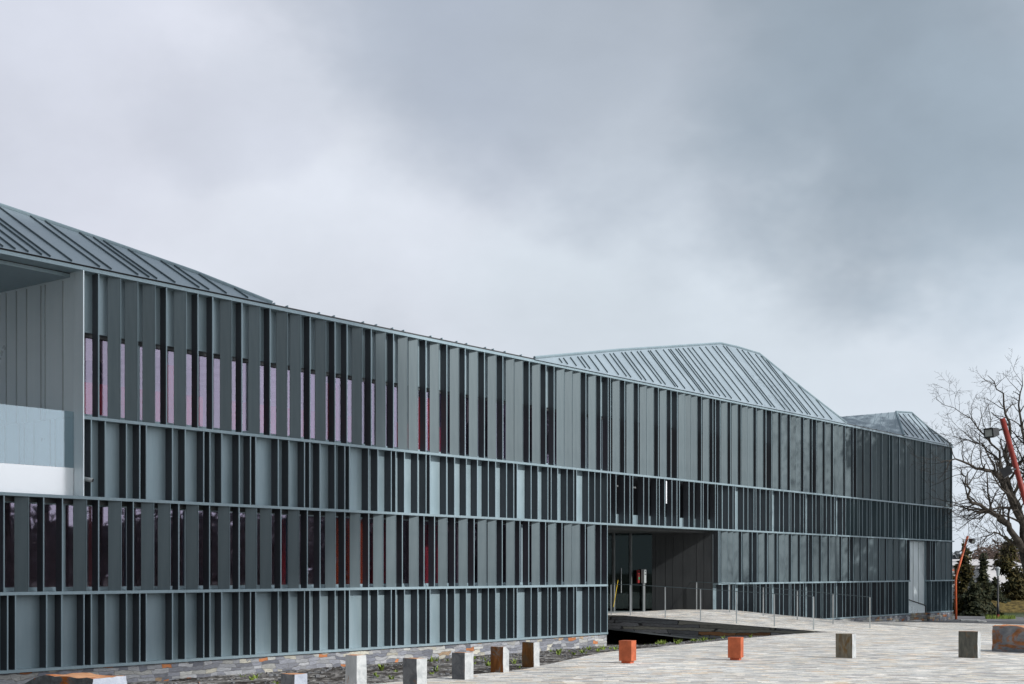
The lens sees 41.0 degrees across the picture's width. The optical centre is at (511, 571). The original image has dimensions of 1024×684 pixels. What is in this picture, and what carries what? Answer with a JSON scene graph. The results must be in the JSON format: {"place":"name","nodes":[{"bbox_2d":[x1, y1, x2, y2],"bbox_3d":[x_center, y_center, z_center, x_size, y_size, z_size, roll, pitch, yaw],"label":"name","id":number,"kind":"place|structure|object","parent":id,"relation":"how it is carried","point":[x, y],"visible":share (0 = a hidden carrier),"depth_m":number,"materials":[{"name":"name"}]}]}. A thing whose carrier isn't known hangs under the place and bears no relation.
{"place":"outdoors","nodes":[
{"label":"outdoors","id":0,"kind":"place"},
{"bbox_2d":[281,673,307,683],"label":"stone block","id":1,"kind":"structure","parent":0,"point":[294,678],"depth_m":19.52,"materials":[{"name":"grey stone"}]},
{"bbox_2d":[345,654,366,683],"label":"stone block","id":2,"kind":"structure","parent":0,"point":[355,668],"depth_m":21.10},
{"bbox_2d":[128,634,787,683],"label":"soil strip","id":3,"kind":"object","parent":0,"point":[336,675],"visible":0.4,"depth_m":28.23,"materials":[{"name":"black soil"}]},
{"bbox_2d":[24,673,127,683],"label":"boulder","id":4,"kind":"object","parent":3,"relation":"on","point":[79,678],"visible":1,"depth_m":19.03,"materials":[{"name":"stone"}]},
{"bbox_2d":[240,633,752,683],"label":"weeds","id":5,"kind":"object","parent":3,"relation":"on","point":[431,659],"visible":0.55,"depth_m":32.86,"materials":[{"name":"green plant"}]},
{"bbox_2d":[522,642,538,666],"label":"stone block","id":6,"kind":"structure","parent":3,"relation":"on","point":[530,654],"depth_m":27.20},
{"bbox_2d":[143,633,794,683],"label":"gravel","id":7,"kind":"structure","parent":0,"point":[342,667],"depth_m":31.09,"materials":[{"name":"grey gravel"}]},
{"bbox_2d":[0,0,1023,555],"label":"sky","id":8,"kind":"structure","parent":0,"point":[831,191],"materials":[{"name":"grey"}]},
{"bbox_2d":[378,610,1023,683],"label":"plaza paving","id":9,"kind":"structure","parent":0,"point":[925,653],"depth_m":27.50,"materials":[{"name":"grey stone"}]},
{"bbox_2d":[403,658,427,683],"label":"stone block","id":10,"kind":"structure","parent":9,"relation":"on","point":[415,670],"depth_m":22.03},
{"bbox_2d":[452,652,473,679],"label":"stone block","id":11,"kind":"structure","parent":9,"relation":"on","point":[462,666],"depth_m":23.81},
{"bbox_2d":[0,203,953,683],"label":"museum building","id":12,"kind":"structure","parent":9,"relation":"on","point":[272,487],"depth_m":39.46,"materials":[{"name":"metal"}]},
{"bbox_2d":[5,501,64,591],"bbox_3d":[-10.744,-0.566,30.497,0.110,2.007,1.730,0,0,37],"label":"window","id":13,"kind":"structure","parent":12,"relation":"in","point":[10,589],"depth_m":30.84,"materials":[{"name":"black glass"}]},
{"bbox_2d":[84,477,93,481],"bbox_3d":[-9.760,-2.110,31.265,0.412,0.140,0.177,0,0,19],"label":"security camera","id":14,"kind":"object","parent":12,"relation":"attached to","point":[88,479],"visible":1,"depth_m":31.20,"materials":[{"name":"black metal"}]},
{"bbox_2d":[64,504,126,590],"bbox_3d":[-9.692,-0.566,31.870,0.110,2.007,1.730,0,0,37],"label":"window","id":15,"kind":"structure","parent":12,"relation":"in","point":[124,587],"depth_m":32.51,"materials":[{"name":"black glass"}]},
{"bbox_2d":[84,346,138,421],"bbox_3d":[-9.492,-4.531,32.131,0.110,1.947,1.730,0,0,37],"label":"window","id":16,"kind":"structure","parent":12,"relation":"in","point":[100,416],"depth_m":32.79,"materials":[{"name":"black glass"}]},
{"bbox_2d":[134,507,185,589],"bbox_3d":[-8.640,-0.566,33.243,0.110,2.007,1.730,0,0,37],"label":"window","id":17,"kind":"structure","parent":12,"relation":"in","point":[183,586],"depth_m":33.91,"materials":[{"name":"black glass"}]},
{"bbox_2d":[139,346,191,426],"bbox_3d":[-8.440,-4.531,33.504,0.110,1.947,1.730,0,0,37],"label":"window","id":18,"kind":"structure","parent":12,"relation":"in","point":[139,346],"depth_m":32.81,"materials":[{"name":"black glass"}]},
{"bbox_2d":[199,510,232,588],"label":"window","id":19,"kind":"structure","parent":12,"relation":"in","point":[211,586],"depth_m":34.61,"materials":[{"name":"black glass"}]},
{"bbox_2d":[199,363,247,432],"bbox_3d":[-7.387,-4.531,34.877,0.110,1.947,1.730,0,0,37],"label":"window","id":20,"kind":"structure","parent":12,"relation":"in","point":[246,431],"depth_m":35.53,"materials":[{"name":"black glass"}]},
{"bbox_2d":[240,512,287,588],"bbox_3d":[-6.534,-0.566,35.975,0.110,2.007,1.730,0,0,37],"label":"window","id":21,"kind":"structure","parent":12,"relation":"in","point":[241,586],"depth_m":36.64,"materials":[{"name":"black glass"}]},
{"bbox_2d":[299,514,324,587],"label":"window","id":22,"kind":"structure","parent":12,"relation":"in","point":[311,517],"depth_m":37.46,"materials":[{"name":"black glass"}]},
{"bbox_2d":[300,371,340,442],"bbox_3d":[-5.283,-4.531,37.623,0.110,1.947,1.730,0,0,37],"label":"window","id":23,"kind":"structure","parent":12,"relation":"in","point":[337,380],"depth_m":37.85,"materials":[{"name":"purple glass"}]},
{"bbox_2d":[336,516,372,587],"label":"window","id":24,"kind":"structure","parent":12,"relation":"in","point":[346,518],"depth_m":38.54,"materials":[{"name":"black glass"}]},
{"bbox_2d":[348,379,374,445],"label":"window","id":25,"kind":"structure","parent":12,"relation":"in","point":[349,380],"depth_m":38.99,"materials":[{"name":"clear glass"}]},
{"bbox_2d":[383,518,408,586],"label":"window","id":26,"kind":"structure","parent":12,"relation":"in","point":[405,521],"depth_m":40.40,"materials":[{"name":"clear glass"}]},
{"bbox_2d":[386,385,419,450],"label":"window","id":27,"kind":"structure","parent":12,"relation":"in","point":[395,388],"depth_m":40.13,"materials":[{"name":"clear glass"}]},
{"bbox_2d":[424,520,447,585],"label":"window","id":28,"kind":"structure","parent":12,"relation":"in","point":[425,521],"depth_m":41.23,"materials":[{"name":"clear glass"}]},
{"bbox_2d":[426,391,448,453],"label":"window","id":29,"kind":"structure","parent":12,"relation":"in","point":[427,393],"depth_m":41.67,"materials":[{"name":"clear glass"}]},
{"bbox_2d":[455,522,476,585],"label":"window","id":30,"kind":"structure","parent":12,"relation":"in","point":[456,523],"depth_m":42.34,"materials":[{"name":"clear glass"}]},
{"bbox_2d":[466,398,486,457],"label":"window","id":31,"kind":"structure","parent":12,"relation":"in","point":[467,399],"depth_m":42.78,"materials":[{"name":"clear glass"}]},
{"bbox_2d":[496,403,504,459],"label":"window","id":32,"kind":"structure","parent":12,"relation":"in","point":[496,403],"depth_m":44.19,"materials":[{"name":"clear glass"}]},
{"bbox_2d":[503,524,522,584],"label":"window","id":33,"kind":"structure","parent":12,"relation":"in","point":[504,525],"depth_m":44.28,"materials":[{"name":"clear glass"}]},
{"bbox_2d":[522,525,547,584],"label":"window","id":34,"kind":"structure","parent":12,"relation":"in","point":[522,525],"depth_m":45.35,"materials":[{"name":"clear glass"}]},
{"bbox_2d":[530,408,555,465],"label":"window","id":35,"kind":"structure","parent":12,"relation":"in","point":[530,408],"depth_m":46.06,"materials":[{"name":"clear glass"}]},
{"bbox_2d":[562,526,563,584],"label":"window","id":36,"kind":"structure","parent":12,"relation":"in","point":[562,526],"depth_m":46.80,"materials":[{"name":"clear glass"}]},
{"bbox_2d":[586,417,586,468],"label":"window","id":37,"kind":"structure","parent":12,"relation":"in","point":[586,417],"depth_m":47.88,"materials":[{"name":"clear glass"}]},
{"bbox_2d":[586,528,586,583],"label":"window","id":38,"kind":"structure","parent":12,"relation":"in","point":[586,528],"depth_m":47.96,"materials":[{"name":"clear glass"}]},
{"bbox_2d":[587,417,602,470],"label":"window","id":39,"kind":"structure","parent":12,"relation":"in","point":[587,417],"depth_m":48.67,"materials":[{"name":"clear glass"}]},
{"bbox_2d":[612,533,644,611],"bbox_3d":[4.727,0.022,55.253,1.406,3.155,0.132,0,0,-16],"label":"glass door","id":40,"kind":"structure","parent":12,"relation":"in","point":[613,534],"depth_m":55.24,"materials":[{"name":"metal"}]},
{"bbox_2d":[490,647,508,672],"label":"stone block","id":41,"kind":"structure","parent":9,"relation":"on","point":[499,658],"depth_m":25.54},
{"bbox_2d":[619,640,635,663],"bbox_3d":[2.369,1.639,28.043,0.275,0.464,0.275,0,0,26],"label":"red bollard","id":42,"kind":"object","parent":9,"relation":"on","point":[627,651],"visible":1,"depth_m":27.93,"materials":[{"name":"paint"}]},
{"bbox_2d":[728,637,743,659],"bbox_3d":[4.723,1.620,28.884,0.275,0.478,0.275,0,0,22],"label":"red bollard","id":43,"kind":"object","parent":9,"relation":"on","point":[735,648],"visible":1,"depth_m":28.77,"materials":[{"name":"paint"}]},
{"bbox_2d":[608,609,915,641],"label":"ramp","id":44,"kind":"structure","parent":9,"relation":"on","point":[683,624],"depth_m":48.50,"materials":[{"name":"stone"}]},
{"bbox_2d":[611,584,813,629],"bbox_3d":[6.831,1.197,47.706,7.746,1.499,0.042,0,0,33],"label":"railing","id":45,"kind":"object","parent":44,"relation":"on","point":[700,599],"visible":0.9,"depth_m":47.85,"materials":[{"name":"metal"}]},
{"bbox_2d":[646,581,870,627],"bbox_3d":[9.139,1.212,52.937,0.046,1.639,10.928,0,0,-42],"label":"railing","id":46,"kind":"object","parent":44,"relation":"on","point":[797,600],"visible":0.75,"depth_m":51.22,"materials":[{"name":"metal"}]},
{"bbox_2d":[836,633,855,657],"bbox_3d":[7.192,1.595,29.462,0.388,0.530,0.213,0,0,37],"label":"stone block","id":47,"kind":"object","parent":9,"relation":"on","point":[845,645],"depth_m":29.37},
{"bbox_2d":[902,348,1023,572],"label":"bare tree","id":48,"kind":"object","parent":9,"relation":"on","point":[1007,489],"visible":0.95,"depth_m":49.76,"materials":[{"name":"brown plant"}]},
{"bbox_2d":[958,631,980,657],"bbox_3d":[9.857,1.567,29.464,0.422,0.587,0.191,0,0,37],"label":"stone block","id":49,"kind":"object","parent":9,"relation":"on","point":[969,644],"depth_m":29.39,"materials":[{"name":"grey stone"}]},
{"bbox_2d":[983,418,1023,504],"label":"lamp pole","id":50,"kind":"object","parent":9,"relation":"on","point":[1007,471],"visible":1,"depth_m":30.94,"materials":[{"name":"orange metal"}]},
{"bbox_2d":[991,624,1023,652],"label":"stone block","id":51,"kind":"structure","parent":9,"relation":"on","point":[1007,638],"depth_m":31.59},
{"bbox_2d":[896,616,1023,623],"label":"road","id":52,"kind":"structure","parent":0,"point":[1018,620],"depth_m":74.03,"materials":[{"name":"grey asphalt"}]},
{"bbox_2d":[953,536,975,619],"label":"lamp pole","id":53,"kind":"object","parent":52,"relation":"on","point":[959,565],"visible":0.85,"depth_m":77.94,"materials":[{"name":"metal"}]},
{"bbox_2d":[959,619,979,620],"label":"concrete slab","id":54,"kind":"structure","parent":52,"relation":"on","point":[969,620],"depth_m":73.69,"materials":[{"name":"grey concrete"}]},
{"bbox_2d":[996,567,999,617],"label":"street lamp","id":55,"kind":"object","parent":52,"relation":"on","point":[997,571],"visible":0.88,"depth_m":79.95,"materials":[{"name":"black metal"}]},
{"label":"lawn","id":56,"kind":"structure","parent":0,"visible":0},
{"bbox_2d":[952,539,976,613],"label":"evergreen tree","id":57,"kind":"object","parent":56,"relation":"on","point":[966,573],"visible":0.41,"depth_m":91.65,"materials":[{"name":"green plant"}]},
{"bbox_2d":[954,577,992,616],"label":"evergreen tree","id":58,"kind":"object","parent":56,"relation":"on","point":[974,604],"visible":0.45,"depth_m":86.64,"materials":[{"name":"green plant"}]},
{"bbox_2d":[974,552,999,615],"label":"evergreen tree","id":59,"kind":"object","parent":56,"relation":"on","point":[988,588],"visible":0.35,"depth_m":89.81,"materials":[{"name":"green plant"}]},
{"bbox_2d":[952,554,1021,601],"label":"house","id":60,"kind":"structure","parent":56,"relation":"on","point":[975,563],"depth_m":128.31,"materials":[{"name":"concrete"}]},
{"bbox_2d":[968,567,1021,589],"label":"house","id":61,"kind":"structure","parent":56,"relation":"on","point":[992,573],"depth_m":122.32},
{"bbox_2d":[989,577,1010,602],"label":"evergreen tree","id":62,"kind":"object","parent":56,"relation":"on","point":[1002,599],"visible":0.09,"depth_m":91.84,"materials":[{"name":"green plant"}]},
{"bbox_2d":[985,614,1015,618],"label":"long grass","id":63,"kind":"structure","parent":56,"relation":"on","point":[988,616],"depth_m":79.67,"materials":[{"name":"green plant"}]},
{"bbox_2d":[990,536,1023,600],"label":"evergreen tree","id":64,"kind":"object","parent":56,"relation":"on","point":[1013,585],"visible":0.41,"depth_m":93.72,"materials":[{"name":"green plant"}]},
{"label":"ground","id":65,"kind":"structure","parent":0,"visible":0},
{"bbox_2d":[952,545,1017,558],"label":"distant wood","id":66,"kind":"object","parent":65,"relation":"on","point":[957,554],"depth_m":238.53,"materials":[{"name":"plant"}]},
{"bbox_2d":[969,538,1020,562],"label":"brown thicket","id":67,"kind":"object","parent":65,"relation":"on","point":[988,551],"visible":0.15,"depth_m":174.14,"materials":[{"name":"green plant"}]},
{"bbox_2d":[991,601,1023,616],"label":"grass","id":68,"kind":"structure","parent":65,"relation":"on","point":[1016,608],"depth_m":90.43,"materials":[{"name":"plant"}]}
]}

